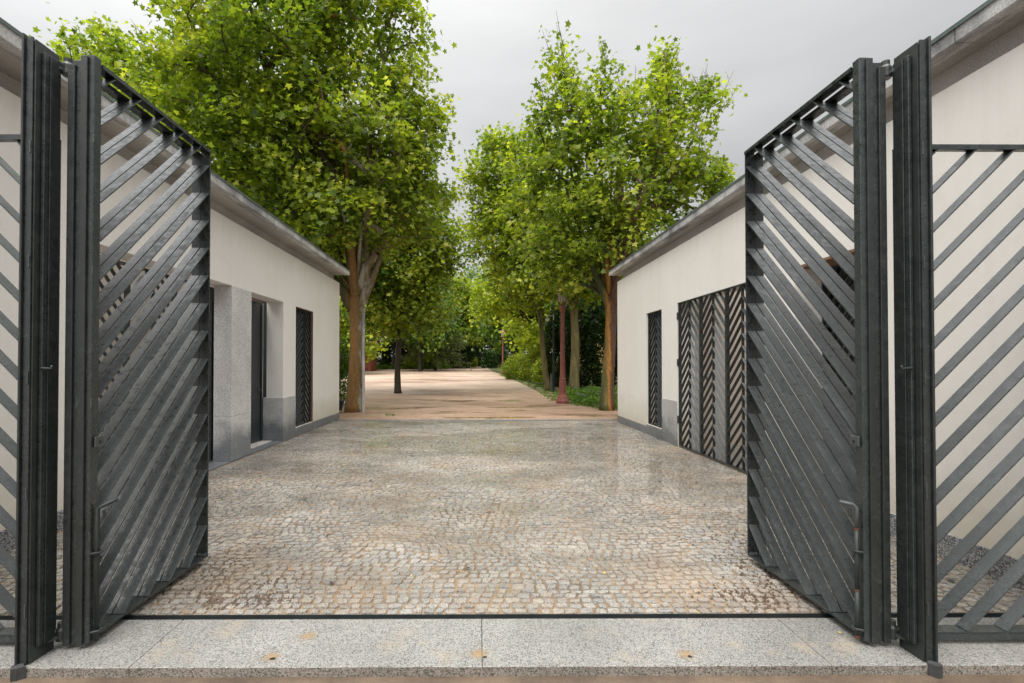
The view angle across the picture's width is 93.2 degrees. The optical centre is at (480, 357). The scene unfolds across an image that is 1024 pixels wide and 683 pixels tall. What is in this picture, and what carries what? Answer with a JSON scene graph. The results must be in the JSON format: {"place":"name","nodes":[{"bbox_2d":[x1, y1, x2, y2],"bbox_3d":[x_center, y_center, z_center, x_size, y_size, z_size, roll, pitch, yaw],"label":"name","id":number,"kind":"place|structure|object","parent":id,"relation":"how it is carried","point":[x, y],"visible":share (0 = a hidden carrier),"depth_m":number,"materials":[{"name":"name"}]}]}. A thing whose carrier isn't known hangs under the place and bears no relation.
{"place":"outdoors","nodes":[
{"label":"outdoors","id":0,"kind":"place"},
{"bbox_2d":[339,400,343,410],"bbox_3d":[-4.903,1.639,16.557,0.430,0.340,0.419,0,-1,0],"label":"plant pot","id":1,"kind":"object","parent":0,"point":[341,402],"visible":0.44,"depth_m":16.46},
{"bbox_2d":[339,367,617,419],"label":"sand path","id":2,"kind":"structure","parent":0,"point":[479,386],"depth_m":21.40,"materials":[{"name":"beige sand"}]},
{"bbox_2d":[362,313,364,411],"bbox_3d":[-3.911,0.173,16.130,0.070,3.350,0.060,0,-1,0],"label":"wooden prop","id":3,"kind":"object","parent":2,"relation":"on","point":[363,368],"visible":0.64,"depth_m":16.10,"materials":[{"name":"wood"}]},
{"bbox_2d":[339,187,490,392],"bbox_3d":[-3.409,-3.549,24.343,8.176,10.866,5.732,0,-1,21],"label":"plane tree","id":4,"kind":"object","parent":2,"relation":"on","point":[415,304],"visible":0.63,"depth_m":23.55,"materials":[{"name":"green plant"}]},
{"bbox_2d":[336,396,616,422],"bbox_3d":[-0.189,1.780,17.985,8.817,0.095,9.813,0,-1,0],"label":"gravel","id":5,"kind":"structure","parent":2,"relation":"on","point":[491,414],"depth_m":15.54,"materials":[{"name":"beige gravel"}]},
{"bbox_2d":[442,417,534,417],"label":"puddle","id":6,"kind":"object","parent":2,"relation":"on","point":[488,417],"visible":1,"depth_m":14.36,"materials":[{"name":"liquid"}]},
{"bbox_2d":[485,407,516,407],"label":"puddle","id":7,"kind":"object","parent":2,"relation":"on","point":[500,407],"visible":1,"depth_m":17.52,"materials":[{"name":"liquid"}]},
{"bbox_2d":[556,288,568,403],"bbox_3d":[3.244,-0.658,19.226,0.540,5.030,0.540,0,-1,0],"label":"lamp post","id":8,"kind":"object","parent":2,"relation":"on","point":[562,397],"visible":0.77,"depth_m":19.14,"materials":[{"name":"red metal"}]},
{"bbox_2d":[339,359,617,667],"bbox_3d":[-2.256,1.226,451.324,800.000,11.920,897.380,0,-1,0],"label":"ground","id":9,"kind":"structure","parent":0,"point":[499,372],"depth_m":34.05,"materials":[{"name":"soil"}]},
{"bbox_2d":[29,2,261,193],"bbox_3d":[-15.047,-7.088,22.380,11.734,18.118,8.906,0,-1,0],"label":"ash tree","id":10,"kind":"object","parent":9,"relation":"on","point":[99,31],"visible":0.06,"depth_m":21.16,"materials":[{"name":"green plant"}]},
{"bbox_2d":[0,17,349,551],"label":"gatehouse","id":11,"kind":"object","parent":9,"relation":"on","point":[274,340],"visible":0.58,"depth_m":7.97,"materials":[{"name":"paint"}]},
{"bbox_2d":[252,298,266,439],"bbox_3d":[-5.291,0.163,11.223,1.730,3.250,1.900,0,-1,0],"label":"door frame","id":12,"kind":"structure","parent":11,"relation":"in","point":[264,303],"depth_m":10.28,"materials":[{"name":"grey metal"}]},
{"bbox_2d":[251,300,270,448],"bbox_3d":[-4.426,0.291,9.240,0.300,2.838,1.370,0,-1,0],"label":"door","id":13,"kind":"structure","parent":11,"relation":"in","point":[257,307],"depth_m":9.69,"materials":[{"name":"metal"}]},
{"bbox_2d":[296,309,305,421],"bbox_3d":[-4.264,0.213,11.192,0.015,2.660,1.110,0,-1,0],"label":"lattice grille","id":14,"kind":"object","parent":11,"relation":"in","point":[296,309],"depth_m":11.35,"materials":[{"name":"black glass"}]},
{"bbox_2d":[295,307,312,420],"bbox_3d":[-4.098,0.210,11.193,0.036,2.656,1.110,0,-1,0],"label":"window frame","id":15,"kind":"structure","parent":11,"relation":"in","point":[296,307],"depth_m":11.74,"materials":[{"name":"grey metal"}]},
{"bbox_2d":[97,0,472,411],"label":"plane tree","id":16,"kind":"object","parent":9,"relation":"on","point":[255,111],"visible":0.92,"depth_m":14.39,"materials":[{"name":"green plant"}]},
{"bbox_2d":[201,137,421,323],"bbox_3d":[-8.734,-5.096,24.211,12.752,13.972,8.697,0,-1,0],"label":"plane tree","id":17,"kind":"object","parent":9,"relation":"on","point":[382,271],"visible":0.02,"depth_m":23.19,"materials":[{"name":"green plant"}]},
{"bbox_2d":[339,335,349,404],"bbox_3d":[-7.912,-0.004,20.807,3.158,3.821,8.614,1,-1,-41],"label":"shrub","id":18,"kind":"object","parent":9,"relation":"on","point":[343,367],"visible":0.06,"depth_m":18.07,"materials":[{"name":"green plant"}]},
{"bbox_2d":[340,342,377,370],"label":"pavilion","id":19,"kind":"structure","parent":9,"relation":"on","point":[371,365],"depth_m":62.83,"materials":[{"name":"tile"}]},
{"bbox_2d":[339,295,390,369],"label":"avenue tree","id":20,"kind":"object","parent":9,"relation":"on","point":[371,351],"visible":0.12,"depth_m":50.35,"materials":[{"name":"green plant"}]},
{"bbox_2d":[368,277,415,365],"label":"avenue tree","id":21,"kind":"object","parent":9,"relation":"on","point":[392,341],"visible":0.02,"depth_m":73.78,"materials":[{"name":"green plant"}]},
{"bbox_2d":[377,364,452,368],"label":"grass","id":22,"kind":"structure","parent":9,"relation":"on","point":[385,366],"depth_m":73.55,"materials":[{"name":"green plant"}]},
{"bbox_2d":[368,335,475,367],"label":"hedge","id":23,"kind":"object","parent":9,"relation":"on","point":[387,360],"visible":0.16,"depth_m":78.06,"materials":[{"name":"green plant"}]},
{"bbox_2d":[403,349,446,368],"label":"shrub","id":24,"kind":"object","parent":9,"relation":"on","point":[428,361],"visible":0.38,"depth_m":73.67,"materials":[{"name":"green plant"}]},
{"bbox_2d":[384,272,469,370],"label":"avenue tree","id":25,"kind":"object","parent":9,"relation":"on","point":[439,339],"visible":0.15,"depth_m":60.29,"materials":[{"name":"green plant"}]},
{"bbox_2d":[394,266,472,370],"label":"tree","id":26,"kind":"object","parent":9,"relation":"on","point":[437,361],"visible":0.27,"depth_m":65.50,"materials":[{"name":"green plant"}]},
{"bbox_2d":[405,251,466,369],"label":"avenue tree","id":27,"kind":"object","parent":9,"relation":"on","point":[448,299],"visible":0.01,"depth_m":67.79,"materials":[{"name":"green plant"}]},
{"bbox_2d":[443,274,487,351],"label":"avenue tree","id":28,"kind":"object","parent":9,"relation":"on","point":[477,307],"visible":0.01,"depth_m":83.33,"materials":[{"name":"green plant"}]},
{"bbox_2d":[444,268,487,368],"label":"avenue tree","id":29,"kind":"object","parent":9,"relation":"on","point":[466,322],"visible":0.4,"depth_m":75.31,"materials":[{"name":"green plant"}]},
{"bbox_2d":[466,357,478,366],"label":"shrub","id":30,"kind":"object","parent":9,"relation":"on","point":[474,363],"visible":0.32,"depth_m":87.47,"materials":[{"name":"green plant"}]},
{"bbox_2d":[456,258,490,352],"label":"avenue tree","id":31,"kind":"object","parent":9,"relation":"on","point":[472,272],"visible":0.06,"depth_m":93.04,"materials":[{"name":"green plant"}]},
{"bbox_2d":[337,419,614,420],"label":"edging kerb","id":32,"kind":"structure","parent":9,"relation":"on","point":[474,419],"depth_m":13.71,"materials":[{"name":"stone"}]},
{"bbox_2d":[447,347,510,367],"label":"shrub","id":33,"kind":"object","parent":9,"relation":"on","point":[487,359],"visible":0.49,"depth_m":67.71,"materials":[{"name":"green plant"}]},
{"bbox_2d":[457,284,524,358],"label":"avenue tree","id":34,"kind":"object","parent":9,"relation":"on","point":[491,328],"visible":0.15,"depth_m":58.47,"materials":[{"name":"green plant"}]},
{"bbox_2d":[500,329,504,373],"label":"lamp post","id":35,"kind":"object","parent":9,"relation":"on","point":[503,332],"visible":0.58,"depth_m":51.96,"materials":[{"name":"red metal"}]},
{"bbox_2d":[470,333,537,363],"bbox_3d":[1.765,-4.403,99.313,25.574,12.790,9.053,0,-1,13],"label":"hedge","id":36,"kind":"object","parent":9,"relation":"on","point":[491,346],"visible":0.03,"depth_m":97.74,"materials":[{"name":"green plant"}]},
{"bbox_2d":[453,113,557,390],"bbox_3d":[1.839,-5.815,27.218,7.269,15.459,6.500,0,-1,-17],"label":"plane tree","id":37,"kind":"object","parent":9,"relation":"on","point":[484,178],"visible":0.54,"depth_m":26.32,"materials":[{"name":"green plant"}]},
{"bbox_2d":[0,617,1023,677],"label":"granite threshold","id":38,"kind":"object","parent":9,"relation":"on","point":[464,647],"visible":0.88,"depth_m":2.70,"materials":[{"name":"grey stone"}]},
{"bbox_2d":[0,134,60,641],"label":"fence panel","id":39,"kind":"object","parent":38,"relation":"on","point":[8,483],"visible":0.12,"depth_m":2.78,"materials":[{"name":"metal"}]},
{"bbox_2d":[10,33,60,681],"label":"gate post","id":40,"kind":"object","parent":38,"relation":"on","point":[36,491],"visible":1,"depth_m":2.61,"materials":[{"name":"metal"}]},
{"bbox_2d":[47,55,210,645],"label":"folding gate","id":41,"kind":"structure","parent":40,"relation":"attached to","point":[87,617],"depth_m":3.10,"materials":[{"name":"metal"}]},
{"bbox_2d":[892,36,942,678],"bbox_3d":[2.367,-0.027,2.663,0.138,3.424,0.219,0,-1,0],"label":"gate post","id":42,"kind":"object","parent":38,"relation":"on","point":[915,372],"visible":1,"depth_m":2.63,"materials":[{"name":"metal"}]},
{"bbox_2d":[744,57,905,643],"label":"folding gate","id":43,"kind":"structure","parent":42,"relation":"attached to","point":[865,615],"depth_m":3.12,"materials":[{"name":"metal"}]},
{"bbox_2d":[892,144,1023,639],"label":"fence panel","id":44,"kind":"object","parent":38,"relation":"on","point":[966,627],"visible":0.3,"depth_m":2.80,"materials":[{"name":"metal"}]},
{"bbox_2d":[0,613,1023,623],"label":"gate track","id":45,"kind":"structure","parent":9,"relation":"on","point":[487,616],"depth_m":3.08,"materials":[{"name":"metal"}]},
{"bbox_2d":[463,244,563,376],"bbox_3d":[2.901,-4.040,36.540,8.039,11.828,7.745,-1,-1,44],"label":"lime tree","id":46,"kind":"object","parent":9,"relation":"on","point":[530,336],"visible":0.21,"depth_m":35.98,"materials":[{"name":"green plant"}]},
{"bbox_2d":[498,347,549,382],"bbox_3d":[3.540,0.423,38.802,3.970,2.840,14.433,0,-1,-7],"label":"shrub","id":47,"kind":"object","parent":9,"relation":"on","point":[523,366],"visible":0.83,"depth_m":36.92,"materials":[{"name":"green plant"}]},
{"bbox_2d":[491,308,560,353],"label":"avenue tree","id":48,"kind":"object","parent":9,"relation":"on","point":[510,322],"visible":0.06,"depth_m":47.08,"materials":[{"name":"green plant"}]},
{"bbox_2d":[497,374,598,408],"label":"grass","id":49,"kind":"structure","parent":9,"relation":"on","point":[543,388],"depth_m":25.09,"materials":[{"name":"green plant"}]},
{"bbox_2d":[545,314,554,391],"bbox_3d":[3.672,-0.241,25.624,0.500,4.120,0.200,0,-1,0],"label":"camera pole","id":50,"kind":"object","parent":9,"relation":"on","point":[547,319],"visible":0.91,"depth_m":25.58,"materials":[{"name":"grey metal"}]},
{"bbox_2d":[481,165,628,389],"bbox_3d":[4.391,-4.250,24.649,7.774,12.263,7.278,0,-1,-29],"label":"plane tree","id":51,"kind":"object","parent":9,"relation":"on","point":[586,294],"visible":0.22,"depth_m":24.66,"materials":[{"name":"green plant"}]},
{"bbox_2d":[543,295,617,387],"bbox_3d":[7.324,-1.454,28.177,8.938,6.600,3.023,-1,-1,36],"label":"hedge","id":52,"kind":"object","parent":9,"relation":"on","point":[591,332],"visible":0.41,"depth_m":28.39,"materials":[{"name":"green plant"}]},
{"bbox_2d":[566,385,617,410],"bbox_3d":[5.403,1.589,20.498,3.414,0.584,9.315,0,-1,4],"label":"ground cover","id":53,"kind":"object","parent":9,"relation":"on","point":[593,392],"visible":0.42,"depth_m":19.90,"materials":[{"name":"green plant"}]},
{"bbox_2d":[542,223,655,344],"bbox_3d":[8.591,-4.591,33.147,10.799,12.921,10.653,0,-1,21],"label":"avenue tree","id":54,"kind":"object","parent":9,"relation":"on","point":[545,305],"visible":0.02,"depth_m":32.83,"materials":[{"name":"green plant"}]},
{"bbox_2d":[487,12,747,410],"bbox_3d":[4.591,-4.580,16.490,7.248,12.935,7.178,1,-1,-45],"label":"plane tree","id":55,"kind":"object","parent":9,"relation":"on","point":[653,146],"visible":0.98,"depth_m":15.65,"materials":[{"name":"green plant"}]},
{"bbox_2d":[608,0,1023,589],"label":"gatehouse","id":56,"kind":"object","parent":9,"relation":"on","point":[681,310],"visible":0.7,"depth_m":4.53,"materials":[{"name":"paint"}]},
{"bbox_2d":[654,313,661,425],"bbox_3d":[4.004,0.246,10.648,0.015,2.526,0.930,0,-1,0],"label":"window pane","id":57,"kind":"structure","parent":56,"relation":"in","point":[659,313],"depth_m":10.82,"materials":[{"name":"black glass"}]},
{"bbox_2d":[827,289,832,487],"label":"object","id":58,"kind":"structure","parent":56,"relation":"in","point":[829,329],"depth_m":5.95,"materials":[{"name":"black metal"}]},
{"bbox_2d":[831,266,854,494],"bbox_3d":[4.281,0.279,5.378,0.015,2.775,1.010,0,-1,0],"label":"window pane","id":59,"kind":"structure","parent":56,"relation":"in","point":[850,283],"depth_m":5.70,"materials":[{"name":"black glass"}]},
{"bbox_2d":[0,0,986,357],"label":"sky","id":60,"kind":"structure","parent":0,"point":[782,54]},
{"bbox_2d":[0,420,1023,614],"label":"cobbled forecourt","id":61,"kind":"structure","parent":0,"point":[603,508],"depth_m":4.68,"materials":[{"name":"grey stone"}]},
{"bbox_2d":[118,456,329,612],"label":"soil crumbs","id":62,"kind":"object","parent":61,"relation":"on","point":[214,599],"visible":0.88,"depth_m":3.47,"materials":[{"name":"brown soil"}]},
{"bbox_2d":[2,464,728,584],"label":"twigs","id":63,"kind":"object","parent":61,"relation":"on","point":[354,496],"visible":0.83,"depth_m":4.82,"materials":[{"name":"brown wood"}]},
{"bbox_2d":[1,428,955,582],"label":"fallen leaves","id":64,"kind":"object","parent":61,"relation":"on","point":[549,464],"visible":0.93,"depth_m":5.45,"materials":[{"name":"plant"}]},
{"bbox_2d":[215,430,797,572],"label":"fallen leaves","id":65,"kind":"object","parent":61,"relation":"on","point":[532,530],"visible":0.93,"depth_m":4.80,"materials":[{"name":"brown plant"}]},
{"bbox_2d":[670,522,820,609],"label":"soil crumbs","id":66,"kind":"object","parent":61,"relation":"on","point":[764,597],"visible":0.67,"depth_m":3.44,"materials":[{"name":"brown soil"}]},
{"bbox_2d":[0,675,1023,682],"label":"street","id":67,"kind":"structure","parent":0,"point":[780,679],"depth_m":2.53,"materials":[{"name":"grey asphalt"}]}
]}

